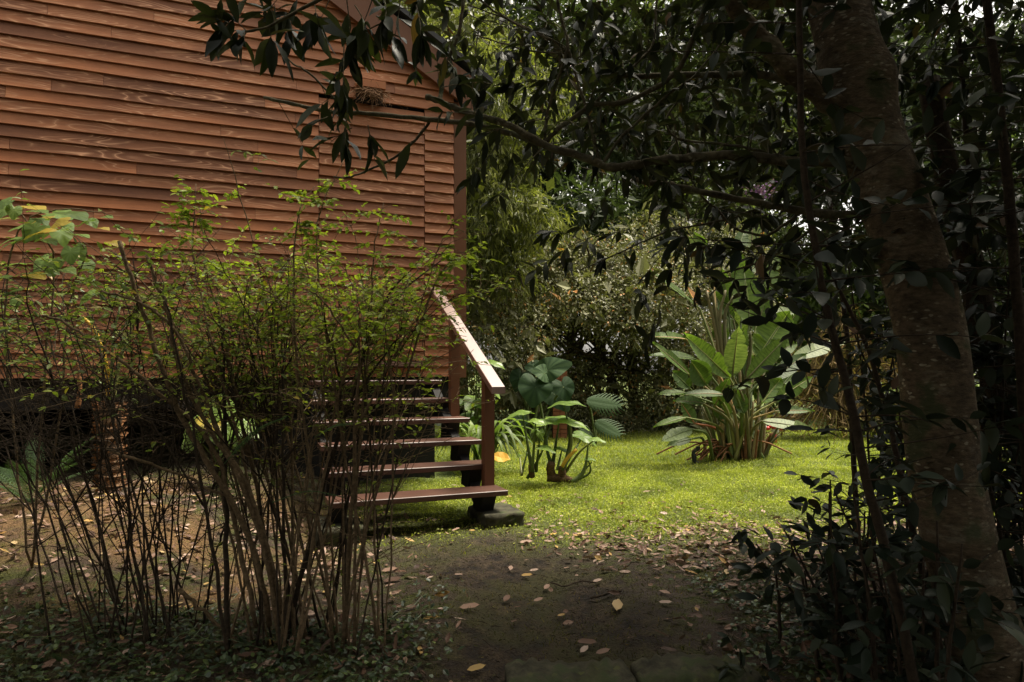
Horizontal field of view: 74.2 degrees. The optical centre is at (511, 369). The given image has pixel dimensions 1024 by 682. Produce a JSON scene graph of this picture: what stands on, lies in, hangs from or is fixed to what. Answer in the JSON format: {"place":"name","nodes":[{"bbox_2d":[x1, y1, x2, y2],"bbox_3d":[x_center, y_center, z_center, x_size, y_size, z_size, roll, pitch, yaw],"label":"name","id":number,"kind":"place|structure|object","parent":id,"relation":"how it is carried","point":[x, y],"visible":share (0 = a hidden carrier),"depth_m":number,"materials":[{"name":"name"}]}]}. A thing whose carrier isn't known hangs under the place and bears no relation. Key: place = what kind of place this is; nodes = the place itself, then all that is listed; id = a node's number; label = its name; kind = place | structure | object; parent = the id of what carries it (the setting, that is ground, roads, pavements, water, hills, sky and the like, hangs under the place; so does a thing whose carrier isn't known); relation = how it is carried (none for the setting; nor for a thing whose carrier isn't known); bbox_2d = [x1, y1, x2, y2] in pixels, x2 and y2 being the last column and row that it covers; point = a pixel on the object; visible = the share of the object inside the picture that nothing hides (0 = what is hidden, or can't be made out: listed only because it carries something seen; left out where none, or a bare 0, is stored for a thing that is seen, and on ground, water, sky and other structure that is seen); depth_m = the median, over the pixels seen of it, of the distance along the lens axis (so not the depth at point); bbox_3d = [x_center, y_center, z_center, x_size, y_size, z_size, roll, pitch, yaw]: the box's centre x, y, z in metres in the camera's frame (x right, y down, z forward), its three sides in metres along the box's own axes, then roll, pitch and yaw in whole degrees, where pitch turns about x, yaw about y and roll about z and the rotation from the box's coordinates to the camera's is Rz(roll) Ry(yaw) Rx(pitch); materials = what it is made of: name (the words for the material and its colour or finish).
{"place":"outdoors","nodes":[
{"label":"outdoors","id":0,"kind":"place"},
{"bbox_2d":[0,374,1023,681],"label":"ground","id":1,"kind":"structure","parent":0,"point":[502,654],"depth_m":3.44,"materials":[{"name":"green plant"}]},
{"bbox_2d":[0,432,100,502],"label":"fern clump","id":2,"kind":"object","parent":1,"relation":"on","point":[13,491],"visible":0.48,"depth_m":4.18,"materials":[{"name":"green plant"}]},
{"bbox_2d":[0,197,123,567],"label":"climbing vine","id":3,"kind":"object","parent":1,"relation":"on","point":[34,229],"visible":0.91,"depth_m":3.02,"materials":[{"name":"plant"}]},
{"bbox_2d":[74,307,135,492],"bbox_3d":[-2.689,0.213,4.550,0.431,1.261,0.220,0,0,0],"label":"young palm","id":4,"kind":"object","parent":1,"relation":"on","point":[117,481],"visible":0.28,"depth_m":4.50,"materials":[{"name":"brown plant"}]},
{"bbox_2d":[0,169,388,654],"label":"twiggy shrub","id":5,"kind":"object","parent":1,"relation":"on","point":[110,404],"visible":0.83,"depth_m":2.79,"materials":[{"name":"green plant"}]},
{"bbox_2d":[272,491,343,502],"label":"fern frond","id":6,"kind":"object","parent":5,"relation":"on","point":[308,491],"visible":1,"depth_m":2.40,"materials":[{"name":"plant"}]},
{"bbox_2d":[181,394,258,488],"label":"broad leaf plant","id":7,"kind":"object","parent":1,"relation":"on","point":[199,423],"visible":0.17,"depth_m":4.83,"materials":[{"name":"green plant"}]},
{"bbox_2d":[0,0,492,480],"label":"timber house","id":8,"kind":"structure","parent":1,"relation":"on","point":[123,112],"depth_m":5.68,"materials":[{"name":"brown wood"}]},
{"bbox_2d":[319,97,424,360],"bbox_3d":[-1.270,-1.247,6.198,0.955,2.342,0.033,0,0,-22],"label":"door","id":9,"kind":"structure","parent":8,"relation":"in","point":[406,192],"depth_m":6.20,"materials":[{"name":"brown wood"}]},
{"bbox_2d":[342,79,405,147],"bbox_3d":[-1.254,-2.291,6.110,0.648,0.601,0.235,0,0,-20],"label":"bird nest","id":10,"kind":"object","parent":8,"relation":"attached to","point":[374,93],"visible":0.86,"depth_m":6.10,"materials":[{"name":"plant"}]},
{"bbox_2d":[0,138,541,662],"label":"arching shrub","id":11,"kind":"object","parent":1,"relation":"on","point":[334,336],"visible":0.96,"depth_m":2.71,"materials":[{"name":"green plant"}]},
{"bbox_2d":[224,416,286,463],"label":"fern frond","id":12,"kind":"object","parent":11,"relation":"hanging from","point":[246,437],"visible":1,"depth_m":2.50,"materials":[{"name":"green plant"}]},
{"bbox_2d":[315,423,354,436],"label":"fern frond","id":13,"kind":"object","parent":11,"relation":"attached to","point":[327,429],"visible":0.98,"depth_m":2.44,"materials":[{"name":"green plant"}]},
{"bbox_2d":[310,515,362,547],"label":"footing block","id":14,"kind":"structure","parent":1,"relation":"on","point":[335,534],"depth_m":4.32,"materials":[{"name":"stone"}]},
{"bbox_2d":[382,567,395,571],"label":"fallen leaf","id":15,"kind":"object","parent":1,"relation":"on","point":[387,569],"visible":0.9,"depth_m":3.78,"materials":[{"name":"beige plant"}]},
{"bbox_2d":[384,576,399,581],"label":"fallen leaf","id":16,"kind":"object","parent":1,"relation":"on","point":[392,579],"visible":0.9,"depth_m":3.58,"materials":[{"name":"brown plant"}]},
{"bbox_2d":[460,602,479,608],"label":"fallen leaf","id":17,"kind":"object","parent":1,"relation":"on","point":[468,605],"visible":1,"depth_m":3.11,"materials":[{"name":"brown plant"}]},
{"bbox_2d":[467,663,484,670],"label":"fallen leaf","id":18,"kind":"object","parent":1,"relation":"on","point":[475,667],"visible":1,"depth_m":2.48,"materials":[{"name":"yellow plant"}]},
{"bbox_2d":[460,357,504,459],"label":"broad leaf plant","id":19,"kind":"object","parent":1,"relation":"on","point":[470,414],"visible":0.41,"depth_m":8.19,"materials":[{"name":"green plant"}]},
{"bbox_2d":[435,418,543,459],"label":"strap leaf plant","id":20,"kind":"object","parent":1,"relation":"on","point":[476,433],"visible":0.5,"depth_m":7.16,"materials":[{"name":"green plant"}]},
{"bbox_2d":[397,0,587,431],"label":"feathery tree","id":21,"kind":"object","parent":1,"relation":"on","point":[509,223],"visible":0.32,"depth_m":10.43,"materials":[{"name":"green plant"}]},
{"bbox_2d":[467,502,524,529],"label":"footing block","id":22,"kind":"structure","parent":1,"relation":"on","point":[500,514],"depth_m":4.78,"materials":[{"name":"stone"}]},
{"bbox_2d":[308,287,507,522],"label":"wooden staircase","id":23,"kind":"structure","parent":22,"relation":"on","point":[481,490],"depth_m":5.05,"materials":[{"name":"brown wood"}]},
{"bbox_2d":[495,452,509,461],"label":"fallen leaf","id":24,"kind":"object","parent":1,"relation":"on","point":[501,457],"visible":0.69,"depth_m":6.27,"materials":[{"name":"yellow plant"}]},
{"bbox_2d":[503,594,509,600],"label":"fallen leaf","id":25,"kind":"object","parent":1,"relation":"on","point":[506,597],"visible":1,"depth_m":3.27,"materials":[{"name":"brown plant"}]},
{"bbox_2d":[0,467,1017,681],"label":"moss","id":26,"kind":"object","parent":1,"relation":"on","point":[420,581],"visible":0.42,"depth_m":3.48,"materials":[{"name":"green plant"}]},
{"bbox_2d":[0,556,1023,681],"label":"ground ivy","id":27,"kind":"object","parent":1,"relation":"on","point":[175,672],"visible":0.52,"depth_m":2.61,"materials":[{"name":"green plant"}]},
{"bbox_2d":[0,451,1023,681],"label":"leaf litter","id":28,"kind":"object","parent":1,"relation":"on","point":[804,644],"visible":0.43,"depth_m":3.67,"materials":[{"name":"brown plant"}]},
{"bbox_2d":[509,357,574,442],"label":"elephant ear plant","id":29,"kind":"object","parent":1,"relation":"on","point":[546,386],"visible":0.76,"depth_m":10.13,"materials":[{"name":"green plant"}]},
{"bbox_2d":[397,0,696,407],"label":"dark tree","id":30,"kind":"object","parent":1,"relation":"on","point":[524,13],"visible":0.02,"depth_m":14.74,"materials":[{"name":"green plant"}]},
{"bbox_2d":[507,401,605,482],"bbox_3d":[0.415,0.704,6.559,0.930,0.792,0.593,0,0,0],"label":"elephant ear plant","id":31,"kind":"object","parent":1,"relation":"on","point":[562,476],"visible":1,"depth_m":6.50,"materials":[{"name":"green plant"}]},
{"bbox_2d":[552,371,566,437],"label":"brick pillar","id":32,"kind":"structure","parent":1,"relation":"on","point":[562,433],"depth_m":10.79,"materials":[{"name":"brick"}]},
{"bbox_2d":[178,517,944,681],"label":"path debris","id":33,"kind":"object","parent":1,"relation":"on","point":[560,571],"visible":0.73,"depth_m":3.23,"materials":[{"name":"plant"}]},
{"bbox_2d":[505,656,635,681],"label":"stone edging","id":34,"kind":"object","parent":1,"relation":"on","point":[604,669],"visible":1,"depth_m":2.36,"materials":[{"name":"grey stone"}]},
{"bbox_2d":[550,580,595,586],"bbox_3d":[0.322,1.123,3.547,0.238,0.016,0.063,0,0,-8],"label":"stick","id":35,"kind":"object","parent":1,"relation":"on","point":[572,583],"visible":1,"depth_m":3.55,"materials":[{"name":"wood"}]},
{"bbox_2d":[580,645,587,651],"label":"fallen leaf","id":36,"kind":"object","parent":1,"relation":"on","point":[583,648],"visible":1,"depth_m":2.67,"materials":[{"name":"brown plant"}]},
{"bbox_2d":[576,638,595,643],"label":"fallen leaf","id":37,"kind":"object","parent":1,"relation":"on","point":[587,641],"visible":1,"depth_m":2.76,"materials":[{"name":"brown plant"}]},
{"bbox_2d":[469,159,721,360],"bbox_3d":[0.746,-1.497,14.162,8.153,5.332,4.506,0,0,0],"label":"dark shrub","id":38,"kind":"object","parent":1,"relation":"on","point":[588,216],"visible":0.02,"depth_m":13.05,"materials":[{"name":"green plant"}]},
{"bbox_2d":[578,393,624,443],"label":"split leaf plant","id":39,"kind":"object","parent":1,"relation":"on","point":[596,403],"visible":0.77,"depth_m":9.86,"materials":[{"name":"green plant"}]},
{"bbox_2d":[596,648,609,653],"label":"fallen leaf","id":40,"kind":"object","parent":1,"relation":"on","point":[602,650],"visible":1,"depth_m":2.65,"materials":[{"name":"brown plant"}]},
{"bbox_2d":[188,0,1023,681],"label":"leaning tree","id":41,"kind":"object","parent":1,"relation":"on","point":[872,80],"visible":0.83,"depth_m":2.51,"materials":[{"name":"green plant"}]},
{"bbox_2d":[590,590,621,598],"bbox_3d":[0.465,1.109,3.336,0.183,0.022,0.022,0,0,-28],"label":"stick","id":42,"kind":"object","parent":1,"relation":"on","point":[601,595],"visible":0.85,"depth_m":3.32,"materials":[{"name":"wood"}]},
{"bbox_2d":[612,599,622,609],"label":"fallen leaf","id":43,"kind":"object","parent":1,"relation":"on","point":[617,604],"visible":1,"depth_m":3.16,"materials":[{"name":"yellow plant"}]},
{"bbox_2d":[460,197,787,436],"bbox_3d":[1.929,-0.690,11.982,6.697,5.265,3.258,0,0,-12],"label":"flowering shrub","id":44,"kind":"object","parent":1,"relation":"on","point":[585,290],"visible":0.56,"depth_m":11.47,"materials":[{"name":"green plant"}]},
{"bbox_2d":[285,424,1022,558],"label":"lawn grass","id":45,"kind":"structure","parent":1,"relation":"on","point":[778,471],"depth_m":6.33,"materials":[{"name":"green plant"}]},
{"bbox_2d":[658,600,670,602],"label":"fallen leaf","id":46,"kind":"object","parent":1,"relation":"on","point":[665,601],"visible":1,"depth_m":3.19,"materials":[{"name":"beige plant"}]},
{"bbox_2d":[567,0,823,407],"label":"broad tree","id":47,"kind":"object","parent":1,"relation":"on","point":[699,104],"visible":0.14,"depth_m":14.94,"materials":[{"name":"green plant"}]},
{"bbox_2d":[691,446,700,463],"bbox_3d":[2.147,1.017,7.899,0.109,0.234,0.059,0,0,7],"label":"garden stake","id":48,"kind":"object","parent":1,"relation":"on","point":[693,455],"visible":0.92,"depth_m":7.88,"materials":[{"name":"metal"}]},
{"bbox_2d":[630,651,763,681],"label":"stone edging","id":49,"kind":"object","parent":1,"relation":"on","point":[680,666],"visible":0.94,"depth_m":2.37,"materials":[{"name":"grey stone"}]},
{"bbox_2d":[608,163,799,403],"bbox_3d":[4.002,-1.701,14.171,4.240,5.722,2.992,0,0,0],"label":"golden shrub","id":50,"kind":"object","parent":1,"relation":"on","point":[640,193],"visible":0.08,"depth_m":13.79,"materials":[{"name":"green plant"}]},
{"bbox_2d":[649,205,852,462],"bbox_3d":[2.865,-0.624,8.125,2.840,3.454,1.670,0,0,-42],"label":"banana plant","id":51,"kind":"object","parent":1,"relation":"on","point":[741,435],"visible":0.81,"depth_m":7.90,"materials":[{"name":"green plant"}]},
{"bbox_2d":[709,632,809,681],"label":"seedling","id":52,"kind":"object","parent":1,"relation":"on","point":[772,662],"visible":0.87,"depth_m":2.33,"materials":[{"name":"plant"}]},
{"bbox_2d":[766,425,781,443],"bbox_3d":[3.837,0.952,9.899,0.282,0.297,0.164,0,0,-26],"label":"garden ornament","id":53,"kind":"object","parent":1,"relation":"on","point":[772,427],"visible":0.45,"depth_m":9.87,"materials":[{"name":"red paint"}]},
{"bbox_2d":[722,178,863,417],"bbox_3d":[6.089,-1.593,14.974,3.822,5.523,1.992,0,0,0],"label":"blossom tree","id":54,"kind":"object","parent":1,"relation":"on","point":[763,190],"visible":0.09,"depth_m":14.69,"materials":[{"name":"green plant"}]},
{"bbox_2d":[719,480,915,674],"bbox_3d":[1.204,0.785,2.632,0.697,0.702,0.762,0,0,39],"label":"dark shrub","id":55,"kind":"object","parent":1,"relation":"on","point":[818,531],"visible":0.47,"depth_m":2.62,"materials":[{"name":"green plant"}]},
{"bbox_2d":[768,54,866,550],"bbox_3d":[1.999,-0.462,4.170,0.770,3.226,0.523,0,0,-21],"label":"sapling","id":56,"kind":"object","parent":1,"relation":"on","point":[850,372],"visible":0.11,"depth_m":4.19,"materials":[{"name":"plant"}]},
{"bbox_2d":[704,230,943,649],"bbox_3d":[1.290,0.288,2.631,0.845,1.712,0.619,0,0,-20],"label":"sapling","id":57,"kind":"object","parent":1,"relation":"on","point":[877,397],"visible":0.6,"depth_m":2.66,"materials":[{"name":"plant"}]},
{"bbox_2d":[752,305,901,443],"bbox_3d":[5.173,0.229,10.682,3.356,2.499,1.926,0,0,0],"label":"dry bush","id":58,"kind":"object","parent":1,"relation":"on","point":[841,421],"visible":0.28,"depth_m":10.46,"materials":[{"name":"green plant"}]},
{"bbox_2d":[644,0,1023,681],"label":"sapling","id":59,"kind":"object","parent":1,"relation":"on","point":[840,256],"visible":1,"depth_m":1.97,"materials":[{"name":"plant"}]},
{"bbox_2d":[750,0,925,265],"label":"dark tree","id":60,"kind":"object","parent":1,"relation":"on","point":[884,2],"visible":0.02,"depth_m":16.85,"materials":[{"name":"green plant"}]},
{"bbox_2d":[709,254,1023,417],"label":"leafy shrub","id":61,"kind":"object","parent":1,"relation":"on","point":[814,304],"visible":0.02,"depth_m":15.29,"materials":[{"name":"green plant"}]},
{"bbox_2d":[753,495,1023,681],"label":"dark shrub","id":62,"kind":"object","parent":1,"relation":"on","point":[861,654],"visible":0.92,"depth_m":2.09,"materials":[{"name":"green plant"}]},
{"bbox_2d":[768,0,1023,572],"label":"sapling","id":63,"kind":"object","parent":1,"relation":"on","point":[938,161],"visible":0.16,"depth_m":3.39,"materials":[{"name":"plant"}]},
{"bbox_2d":[784,32,1023,557],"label":"slanting tree","id":64,"kind":"object","parent":1,"relation":"on","point":[939,107],"visible":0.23,"depth_m":3.23,"materials":[{"name":"green plant"}]},
{"bbox_2d":[791,0,1023,333],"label":"dark tree","id":65,"kind":"object","parent":1,"relation":"on","point":[1003,28],"visible":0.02,"depth_m":14.58,"materials":[{"name":"green plant"}]},
{"bbox_2d":[855,379,978,435],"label":"understory plant","id":66,"kind":"object","parent":1,"relation":"on","point":[873,433],"visible":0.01,"depth_m":10.56,"materials":[{"name":"green plant"}]},
{"bbox_2d":[811,192,1023,605],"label":"dark shrub","id":67,"kind":"object","parent":1,"relation":"on","point":[1006,401],"visible":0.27,"depth_m":2.95,"materials":[{"name":"green plant"}]},
{"bbox_2d":[817,207,1017,564],"bbox_3d":[2.457,0.067,3.912,1.268,2.150,1.014,0,0,25],"label":"dark shrub","id":68,"kind":"object","parent":1,"relation":"on","point":[861,408],"visible":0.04,"depth_m":3.89,"materials":[{"name":"green plant"}]},
{"bbox_2d":[837,11,1023,645],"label":"sapling","id":69,"kind":"object","parent":1,"relation":"on","point":[1004,514],"visible":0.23,"depth_m":2.67,"materials":[{"name":"plant"}]},
{"bbox_2d":[847,0,1023,681],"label":"sapling","id":70,"kind":"object","parent":1,"relation":"on","point":[996,117],"visible":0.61,"depth_m":2.24,"materials":[{"name":"plant"}]},
{"bbox_2d":[468,0,1023,373],"label":"sky","id":71,"kind":"structure","parent":0,"point":[586,346],"materials":[{"name":"white"}]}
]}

